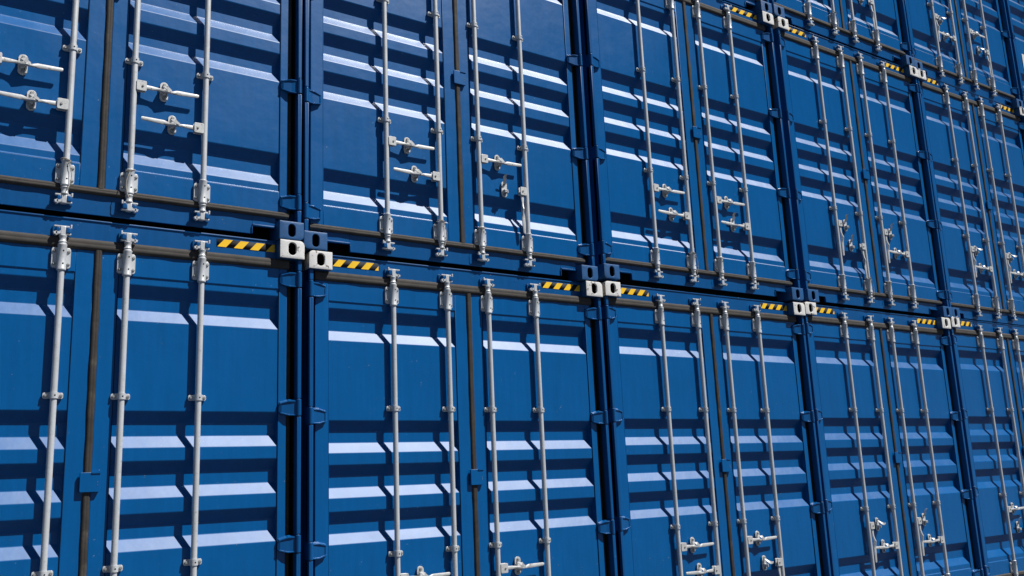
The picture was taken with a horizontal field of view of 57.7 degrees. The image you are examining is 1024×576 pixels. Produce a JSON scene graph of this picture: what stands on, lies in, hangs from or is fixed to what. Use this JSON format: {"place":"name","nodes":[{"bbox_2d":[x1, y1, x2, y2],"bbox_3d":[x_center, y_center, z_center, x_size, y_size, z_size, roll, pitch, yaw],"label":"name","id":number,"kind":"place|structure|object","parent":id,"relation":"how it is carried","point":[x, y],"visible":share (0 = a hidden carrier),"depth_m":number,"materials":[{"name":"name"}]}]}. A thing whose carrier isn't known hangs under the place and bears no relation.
{"place":"outdoors","nodes":[
{"label":"outdoors","id":0,"kind":"place"},
{"bbox_2d":[1004,0,1023,105],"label":"shipping container","id":1,"kind":"object","parent":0,"point":[1015,12],"visible":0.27,"depth_m":12.45,"materials":[{"name":"blue metal"}]},
{"bbox_2d":[1008,0,1023,95],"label":"door","id":2,"kind":"structure","parent":1,"relation":"in","point":[1016,7],"depth_m":12.55,"materials":[{"name":"blue paint"}]},
{"label":"ground","id":3,"kind":"structure","parent":0,"visible":0},
{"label":"concrete pad","id":4,"kind":"structure","parent":3,"relation":"on","visible":0},
{"bbox_2d":[600,281,830,575],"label":"shipping container","id":5,"kind":"object","parent":4,"relation":"on","point":[715,466],"visible":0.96,"depth_m":7.74,"materials":[{"name":"metal"}]},
{"bbox_2d":[605,305,730,575],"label":"door","id":6,"kind":"structure","parent":5,"relation":"in","point":[650,548],"depth_m":7.46,"materials":[{"name":"blue paint"}]},
{"bbox_2d":[578,0,803,302],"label":"shipping container","id":7,"kind":"object","parent":5,"relation":"on","point":[689,180],"visible":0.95,"depth_m":8.28,"materials":[{"name":"blue metal"}]},
{"bbox_2d":[589,0,704,269],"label":"door","id":8,"kind":"structure","parent":7,"relation":"in","point":[621,151],"depth_m":8.00,"materials":[{"name":"blue paint"}]},
{"bbox_2d":[685,4,799,280],"bbox_3d":[2.120,-1.352,8.686,1.236,2.552,0.116,6,-14,-34],"label":"door","id":9,"kind":"structure","parent":7,"relation":"in","point":[765,194],"depth_m":8.71,"materials":[{"name":"blue paint"}]},
{"bbox_2d":[723,0,771,13],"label":"shipping container","id":10,"kind":"object","parent":7,"relation":"on","point":[756,6],"visible":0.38,"depth_m":9.23,"materials":[{"name":"blue metal"}]},
{"bbox_2d":[713,315,824,575],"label":"door","id":11,"kind":"structure","parent":5,"relation":"in","point":[797,509],"depth_m":8.14,"materials":[{"name":"blue paint"}]},
{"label":"concrete pad","id":12,"kind":"structure","parent":3,"relation":"on","visible":0},
{"bbox_2d":[803,302,983,575],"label":"shipping container","id":13,"kind":"object","parent":12,"relation":"on","point":[895,481],"visible":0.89,"depth_m":9.12,"materials":[{"name":"metal"}]},
{"bbox_2d":[805,322,908,575],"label":"door","id":14,"kind":"structure","parent":13,"relation":"in","point":[844,500],"depth_m":8.82,"materials":[{"name":"blue paint"}]},
{"bbox_2d":[772,17,951,317],"bbox_3d":[0.261,-0.032,14.605,2.431,2.920,12.227,6,-14,-34],"label":"shipping container","id":15,"kind":"object","parent":13,"relation":"on","point":[865,224],"visible":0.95,"depth_m":9.69,"materials":[{"name":"blue metal"}]},
{"bbox_2d":[777,35,876,292],"bbox_3d":[3.190,-1.248,9.417,1.200,2.552,0.116,6,-14,-34],"label":"door","id":16,"kind":"structure","parent":15,"relation":"in","point":[813,191],"depth_m":9.43,"materials":[{"name":"blue paint"}]},
{"bbox_2d":[769,0,914,66],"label":"shipping container","id":17,"kind":"object","parent":15,"relation":"on","point":[877,28],"visible":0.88,"depth_m":10.29,"materials":[{"name":"blue metal"}]},
{"bbox_2d":[774,0,841,27],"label":"door","id":18,"kind":"structure","parent":17,"relation":"in","point":[820,9],"depth_m":9.89,"materials":[{"name":"blue paint"}]},
{"bbox_2d":[841,0,910,50],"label":"door","id":19,"kind":"structure","parent":17,"relation":"in","point":[887,18],"depth_m":10.57,"materials":[{"name":"blue paint"}]},
{"bbox_2d":[852,63,947,300],"bbox_3d":[4.175,-1.149,10.090,1.236,2.552,0.116,6,-14,-34],"label":"door","id":20,"kind":"structure","parent":15,"relation":"in","point":[918,224],"depth_m":10.12,"materials":[{"name":"blue paint"}]},
{"bbox_2d":[882,329,983,575],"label":"door","id":21,"kind":"structure","parent":13,"relation":"in","point":[952,495],"depth_m":9.50,"materials":[{"name":"blue paint"}]},
{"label":"concrete pad","id":22,"kind":"structure","parent":3,"relation":"on","visible":0},
{"bbox_2d":[949,316,1023,575],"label":"shipping container","id":23,"kind":"object","parent":22,"relation":"on","point":[988,358],"visible":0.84,"depth_m":10.21,"materials":[{"name":"blue metal"}]},
{"bbox_2d":[917,69,1023,325],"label":"shipping container","id":24,"kind":"object","parent":23,"relation":"on","point":[975,146],"visible":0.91,"depth_m":11.00,"materials":[{"name":"blue metal"}]},
{"bbox_2d":[918,84,1001,308],"bbox_3d":[5.191,-1.048,10.777,1.200,2.552,0.128,6,-14,-34],"label":"door","id":25,"kind":"structure","parent":24,"relation":"in","point":[950,223],"depth_m":10.80,"materials":[{"name":"blue paint"}]},
{"bbox_2d":[904,0,1023,108],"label":"shipping container","id":26,"kind":"object","parent":24,"relation":"on","point":[965,45],"visible":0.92,"depth_m":11.60,"materials":[{"name":"blue metal"}]},
{"bbox_2d":[906,0,964,76],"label":"door","id":27,"kind":"structure","parent":26,"relation":"in","point":[923,47],"depth_m":11.20,"materials":[{"name":"blue paint"}]},
{"bbox_2d":[956,0,1019,94],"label":"door","id":28,"kind":"structure","parent":26,"relation":"in","point":[995,34],"depth_m":11.97,"materials":[{"name":"blue paint"}]},
{"bbox_2d":[974,106,1023,311],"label":"door","id":29,"kind":"structure","parent":24,"relation":"in","point":[1012,133],"depth_m":11.45,"materials":[{"name":"blue paint"}]},
{"bbox_2d":[951,334,1023,575],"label":"door","id":30,"kind":"structure","parent":23,"relation":"in","point":[987,488],"depth_m":10.18,"materials":[{"name":"blue paint"}]},
{"bbox_2d":[1008,339,1023,452],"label":"door","id":31,"kind":"structure","parent":23,"relation":"in","point":[1014,359],"depth_m":10.76,"materials":[{"name":"blue paint"}]},
{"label":"concrete pad","id":32,"kind":"structure","parent":0,"visible":0},
{"bbox_2d":[0,209,304,575],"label":"shipping container","id":33,"kind":"object","parent":32,"relation":"on","point":[150,401],"visible":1,"depth_m":5.26,"materials":[{"name":"metal"}]},
{"bbox_2d":[0,242,94,575],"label":"door","id":34,"kind":"structure","parent":33,"relation":"in","point":[28,282],"depth_m":4.95,"materials":[{"name":"blue paint"}]},
{"bbox_2d":[0,0,303,241],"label":"shipping container","id":35,"kind":"object","parent":33,"relation":"on","point":[185,115],"visible":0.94,"depth_m":5.60,"materials":[{"name":"metal"}]},
{"bbox_2d":[0,0,106,187],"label":"door","id":36,"kind":"structure","parent":35,"relation":"in","point":[32,134],"depth_m":5.29,"materials":[{"name":"blue paint"}]},
{"bbox_2d":[105,0,301,212],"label":"door","id":37,"kind":"structure","parent":35,"relation":"in","point":[250,87],"depth_m":5.82,"materials":[{"name":"blue paint"}]},
{"bbox_2d":[79,252,301,575],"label":"door","id":38,"kind":"structure","parent":33,"relation":"in","point":[245,409],"depth_m":5.40,"materials":[{"name":"blue paint"}]},
{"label":"concrete pad","id":39,"kind":"structure","parent":0,"visible":0},
{"bbox_2d":[299,250,617,575],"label":"shipping container","id":40,"kind":"object","parent":39,"relation":"on","point":[454,421],"visible":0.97,"depth_m":6.35,"materials":[{"name":"metal"}]},
{"bbox_2d":[308,280,474,575],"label":"door","id":41,"kind":"structure","parent":40,"relation":"in","point":[354,479],"depth_m":6.08,"materials":[{"name":"blue paint"}]},
{"bbox_2d":[301,0,597,282],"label":"shipping container","id":42,"kind":"object","parent":40,"relation":"on","point":[446,133],"visible":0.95,"depth_m":6.81,"materials":[{"name":"blue metal"}]},
{"bbox_2d":[303,0,459,241],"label":"door","id":43,"kind":"structure","parent":42,"relation":"in","point":[344,93],"depth_m":6.52,"materials":[{"name":"blue paint"}]},
{"bbox_2d":[453,0,593,257],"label":"door","id":44,"kind":"structure","parent":42,"relation":"in","point":[553,154],"depth_m":7.25,"materials":[{"name":"blue paint"}]},
{"bbox_2d":[470,295,614,575],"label":"door","id":45,"kind":"structure","parent":40,"relation":"in","point":[577,528],"depth_m":6.77,"materials":[{"name":"blue paint"}]}
]}

